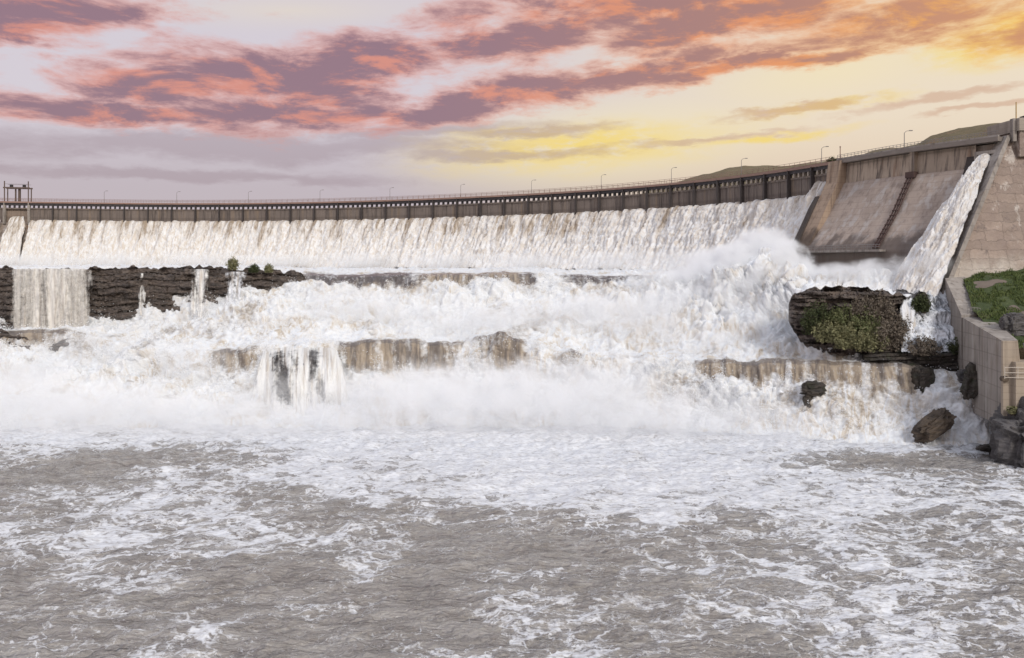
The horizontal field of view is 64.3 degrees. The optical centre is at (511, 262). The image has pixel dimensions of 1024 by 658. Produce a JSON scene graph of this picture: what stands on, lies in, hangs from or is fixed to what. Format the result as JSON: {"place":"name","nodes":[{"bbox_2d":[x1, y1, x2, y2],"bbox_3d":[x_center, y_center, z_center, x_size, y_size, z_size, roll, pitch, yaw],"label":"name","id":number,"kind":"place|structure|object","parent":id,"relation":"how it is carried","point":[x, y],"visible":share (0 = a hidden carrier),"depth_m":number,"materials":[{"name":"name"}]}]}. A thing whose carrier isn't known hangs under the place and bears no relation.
{"place":"outdoors","nodes":[
{"label":"outdoors","id":0,"kind":"place"},
{"bbox_2d":[0,265,305,328],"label":"cliff","id":1,"kind":"structure","parent":0,"point":[117,287],"depth_m":162.75,"materials":[{"name":"brown stone"}]},
{"bbox_2d":[225,256,240,270],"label":"bush","id":2,"kind":"object","parent":1,"relation":"on","point":[232,264],"visible":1,"depth_m":162.48,"materials":[{"name":"green plant"}]},
{"bbox_2d":[248,263,260,273],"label":"bush","id":3,"kind":"object","parent":1,"relation":"on","point":[255,268],"visible":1,"depth_m":162.59,"materials":[{"name":"green plant"}]},
{"bbox_2d":[264,263,273,273],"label":"bush","id":4,"kind":"object","parent":1,"relation":"on","point":[268,269],"visible":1,"depth_m":163.00,"materials":[{"name":"green plant"}]},
{"bbox_2d":[0,247,990,445],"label":"rapids","id":5,"kind":"structure","parent":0,"point":[882,392],"depth_m":138.40,"materials":[{"name":"liquid"}]},
{"bbox_2d":[0,328,29,349],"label":"rock shelf","id":6,"kind":"object","parent":5,"relation":"on","point":[6,334],"visible":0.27,"depth_m":150.26,"materials":[{"name":"stone"}]},
{"bbox_2d":[13,268,90,328],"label":"waterfall","id":7,"kind":"structure","parent":5,"relation":"on","point":[54,309],"depth_m":158.82,"materials":[{"name":"white liquid"}]},
{"bbox_2d":[49,338,68,351],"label":"rock shelf","id":8,"kind":"object","parent":5,"relation":"on","point":[56,346],"visible":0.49,"depth_m":149.20,"materials":[{"name":"grey stone"}]},
{"bbox_2d":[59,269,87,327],"bbox_3d":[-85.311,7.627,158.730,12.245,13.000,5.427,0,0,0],"label":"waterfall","id":9,"kind":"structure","parent":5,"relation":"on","point":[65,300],"depth_m":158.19,"materials":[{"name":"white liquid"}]},
{"bbox_2d":[138,273,145,314],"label":"waterfall","id":10,"kind":"structure","parent":5,"relation":"on","point":[140,302],"depth_m":158.80,"materials":[{"name":"liquid"}]},
{"bbox_2d":[190,269,207,317],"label":"waterfall","id":11,"kind":"structure","parent":5,"relation":"on","point":[199,278],"depth_m":157.87,"materials":[{"name":"liquid"}]},
{"bbox_2d":[224,272,243,304],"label":"waterfall","id":12,"kind":"structure","parent":5,"relation":"on","point":[232,288],"depth_m":158.48,"materials":[{"name":"liquid"}]},
{"bbox_2d":[252,345,347,415],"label":"waterfall","id":13,"kind":"structure","parent":5,"relation":"on","point":[329,371],"depth_m":132.19,"materials":[{"name":"liquid"}]},
{"bbox_2d":[270,349,329,405],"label":"wet rock","id":14,"kind":"object","parent":5,"relation":"in","point":[281,382],"visible":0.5,"depth_m":133.35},
{"bbox_2d":[0,157,847,270],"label":"spillway dam","id":15,"kind":"structure","parent":5,"relation":"on","point":[832,174],"depth_m":251.64,"materials":[{"name":"beige concrete"}]},
{"bbox_2d":[0,216,25,265],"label":"waterfall","id":16,"kind":"structure","parent":15,"relation":"on","point":[11,242],"depth_m":274.82,"materials":[{"name":"liquid"}]},
{"bbox_2d":[3,181,32,200],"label":"gate hoist","id":17,"kind":"object","parent":15,"relation":"on","point":[19,190],"visible":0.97,"depth_m":281.06,"materials":[{"name":"metal"}]},
{"bbox_2d":[19,181,825,269],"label":"spillway waterfall","id":18,"kind":"structure","parent":15,"relation":"on","point":[692,237],"depth_m":255.53,"materials":[{"name":"liquid"}]},
{"bbox_2d":[0,251,990,443],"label":"spray","id":19,"kind":"object","parent":5,"relation":"on","point":[645,372],"visible":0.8,"depth_m":135.38,"materials":[{"name":"white liquid"}]},
{"bbox_2d":[802,395,811,407],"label":"boulder","id":20,"kind":"object","parent":5,"relation":"on","point":[805,398],"visible":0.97,"depth_m":119.38,"materials":[{"name":"grey stone"}]},
{"bbox_2d":[800,380,826,396],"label":"boulder","id":21,"kind":"object","parent":5,"relation":"on","point":[814,388],"visible":1,"depth_m":119.61,"materials":[{"name":"grey stone"}]},
{"bbox_2d":[789,285,910,357],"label":"rock island","id":22,"kind":"object","parent":5,"relation":"on","point":[834,296],"visible":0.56,"depth_m":125.79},
{"bbox_2d":[800,299,830,335],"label":"bush","id":23,"kind":"object","parent":22,"relation":"on","point":[811,322],"visible":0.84,"depth_m":124.32,"materials":[{"name":"green plant"}]},
{"bbox_2d":[810,318,846,344],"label":"bush","id":24,"kind":"object","parent":22,"relation":"on","point":[822,335],"visible":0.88,"depth_m":122.72,"materials":[{"name":"green plant"}]},
{"bbox_2d":[827,301,862,327],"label":"bush","id":25,"kind":"object","parent":22,"relation":"on","point":[839,316],"visible":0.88,"depth_m":123.64,"materials":[{"name":"green plant"}]},
{"bbox_2d":[829,319,873,350],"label":"bush","id":26,"kind":"object","parent":22,"relation":"on","point":[846,343],"visible":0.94,"depth_m":121.59,"materials":[{"name":"green plant"}]},
{"bbox_2d":[841,294,878,323],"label":"bush","id":27,"kind":"object","parent":22,"relation":"on","point":[856,309],"visible":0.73,"depth_m":123.86,"materials":[{"name":"brown plant"}]},
{"bbox_2d":[851,309,885,336],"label":"bush","id":28,"kind":"object","parent":22,"relation":"on","point":[867,323],"visible":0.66,"depth_m":122.73,"materials":[{"name":"green plant"}]},
{"bbox_2d":[863,288,897,323],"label":"bush","id":29,"kind":"object","parent":22,"relation":"on","point":[883,310],"visible":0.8,"depth_m":123.71,"materials":[{"name":"brown plant"}]},
{"bbox_2d":[887,311,915,338],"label":"bush","id":30,"kind":"object","parent":22,"relation":"on","point":[899,319],"visible":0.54,"depth_m":122.53,"materials":[{"name":"brown plant"}]},
{"bbox_2d":[795,130,1002,273],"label":"dam wall","id":31,"kind":"structure","parent":5,"relation":"on","point":[887,205],"depth_m":150.09,"materials":[{"name":"beige concrete"}]},
{"bbox_2d":[902,317,915,332],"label":"waterfall","id":32,"kind":"structure","parent":5,"relation":"on","point":[913,325],"depth_m":123.15,"materials":[{"name":"liquid"}]},
{"bbox_2d":[862,347,958,371],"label":"rock shelf","id":33,"kind":"object","parent":5,"relation":"on","point":[944,360],"visible":0.62,"depth_m":120.54,"materials":[{"name":"brown stone"}]},
{"bbox_2d":[848,322,889,353],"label":"bush","id":34,"kind":"object","parent":33,"relation":"on","point":[873,344],"visible":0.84,"depth_m":121.50,"materials":[{"name":"green plant"}]},
{"bbox_2d":[872,316,909,351],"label":"bush","id":35,"kind":"object","parent":33,"relation":"on","point":[898,341],"visible":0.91,"depth_m":121.50,"materials":[{"name":"brown plant"}]},
{"bbox_2d":[906,335,943,356],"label":"bush","id":36,"kind":"object","parent":33,"relation":"on","point":[926,344],"visible":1,"depth_m":119.88,"materials":[{"name":"brown plant"}]},
{"bbox_2d":[946,337,958,354],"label":"bush","id":37,"kind":"object","parent":33,"relation":"on","point":[955,348],"visible":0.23,"depth_m":119.80,"materials":[{"name":"green plant"}]},
{"bbox_2d":[912,291,929,322],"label":"rock island","id":38,"kind":"object","parent":5,"relation":"on","point":[924,293],"visible":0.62,"depth_m":125.58,"materials":[{"name":"green plant"}]},
{"bbox_2d":[910,292,932,313],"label":"bush","id":39,"kind":"object","parent":38,"relation":"on","point":[924,306],"visible":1,"depth_m":123.86,"materials":[{"name":"green plant"}]},
{"bbox_2d":[910,365,935,392],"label":"boulder","id":40,"kind":"object","parent":5,"relation":"on","point":[922,377],"visible":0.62,"depth_m":117.16,"materials":[{"name":"grey stone"}]},
{"bbox_2d":[911,407,956,442],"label":"boulder","id":41,"kind":"object","parent":5,"relation":"on","point":[933,425],"visible":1,"depth_m":111.39,"materials":[{"name":"brown stone"}]},
{"bbox_2d":[891,153,990,296],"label":"sluice waterfall","id":42,"kind":"structure","parent":5,"relation":"on","point":[924,265],"depth_m":133.25,"materials":[{"name":"liquid"}]},
{"bbox_2d":[945,277,1023,420],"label":"training wall","id":43,"kind":"structure","parent":5,"relation":"on","point":[991,351],"depth_m":109.80,"materials":[{"name":"grey concrete"}]},
{"bbox_2d":[956,369,964,382],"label":"boulder","id":44,"kind":"object","parent":43,"relation":"on","point":[960,375],"visible":0.41,"depth_m":115.21,"materials":[{"name":"grey stone"}]},
{"bbox_2d":[959,362,977,399],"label":"boulder","id":45,"kind":"object","parent":43,"relation":"on","point":[968,389],"visible":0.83,"depth_m":112.61,"materials":[{"name":"grey stone"}]},
{"bbox_2d":[0,421,1023,657],"bbox_3d":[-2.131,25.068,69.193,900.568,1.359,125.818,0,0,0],"label":"river","id":46,"kind":"structure","parent":0,"point":[425,540],"depth_m":72.29,"materials":[{"name":"grey liquid"}]},
{"bbox_2d":[0,0,1023,222],"label":"sky","id":47,"kind":"structure","parent":0,"point":[218,101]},
{"bbox_2d":[649,123,998,192],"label":"hills","id":48,"kind":"structure","parent":0,"point":[965,131],"depth_m":240.06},
{"bbox_2d":[901,294,915,321],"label":"waterfall","id":49,"kind":"structure","parent":0,"point":[906,308],"depth_m":124.17,"materials":[{"name":"liquid"}]},
{"bbox_2d":[901,291,955,352],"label":"waterfall","id":50,"kind":"structure","parent":0,"point":[938,327],"depth_m":123.51,"materials":[{"name":"white liquid"}]},
{"bbox_2d":[975,444,990,452],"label":"boulder","id":51,"kind":"object","parent":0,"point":[985,448],"visible":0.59,"depth_m":105.96,"materials":[{"name":"black stone"}]},
{"bbox_2d":[963,267,1023,347],"bbox_3d":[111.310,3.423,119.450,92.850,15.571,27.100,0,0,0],"label":"grass bank","id":52,"kind":"structure","parent":0,"point":[1007,303],"depth_m":120.75,"materials":[{"name":"green plant"}]},
{"bbox_2d":[939,118,1023,293],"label":"abutment","id":53,"kind":"object","parent":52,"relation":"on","point":[991,238],"visible":0.87,"depth_m":132.72,"materials":[{"name":"concrete"}]},
{"bbox_2d":[1015,102,1016,117],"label":"flag pole","id":54,"kind":"object","parent":53,"relation":"on","point":[1015,109],"visible":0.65,"depth_m":136.98,"materials":[{"name":"white metal"}]},
{"bbox_2d":[973,279,1006,287],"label":"dirt patch","id":55,"kind":"object","parent":52,"relation":"on","point":[985,284],"visible":1,"depth_m":125.41,"materials":[{"name":"soil"}]},
{"bbox_2d":[998,312,1023,335],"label":"bank boulder","id":56,"kind":"object","parent":52,"relation":"on","point":[1012,323],"visible":0.72,"depth_m":108.80,"materials":[{"name":"grey stone"}]},
{"bbox_2d":[1006,305,1023,313],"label":"dirt path","id":57,"kind":"structure","parent":0,"point":[1016,308],"depth_m":116.80,"materials":[{"name":"soil"}]},
{"bbox_2d":[1019,348,1023,358],"bbox_3d":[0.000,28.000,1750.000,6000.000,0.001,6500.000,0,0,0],"label":"ground","id":58,"kind":"structure","parent":0,"point":[1021,352],"depth_m":250.40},
{"bbox_2d":[989,396,1023,467],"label":"base rock","id":59,"kind":"object","parent":58,"relation":"on","point":[1006,443],"visible":0.58,"depth_m":100.79,"materials":[{"name":"grey stone"}]},
{"bbox_2d":[1006,406,1017,415],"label":"bush","id":60,"kind":"object","parent":59,"relation":"on","point":[1012,410],"visible":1,"depth_m":102.06,"materials":[{"name":"green plant"}]}
]}

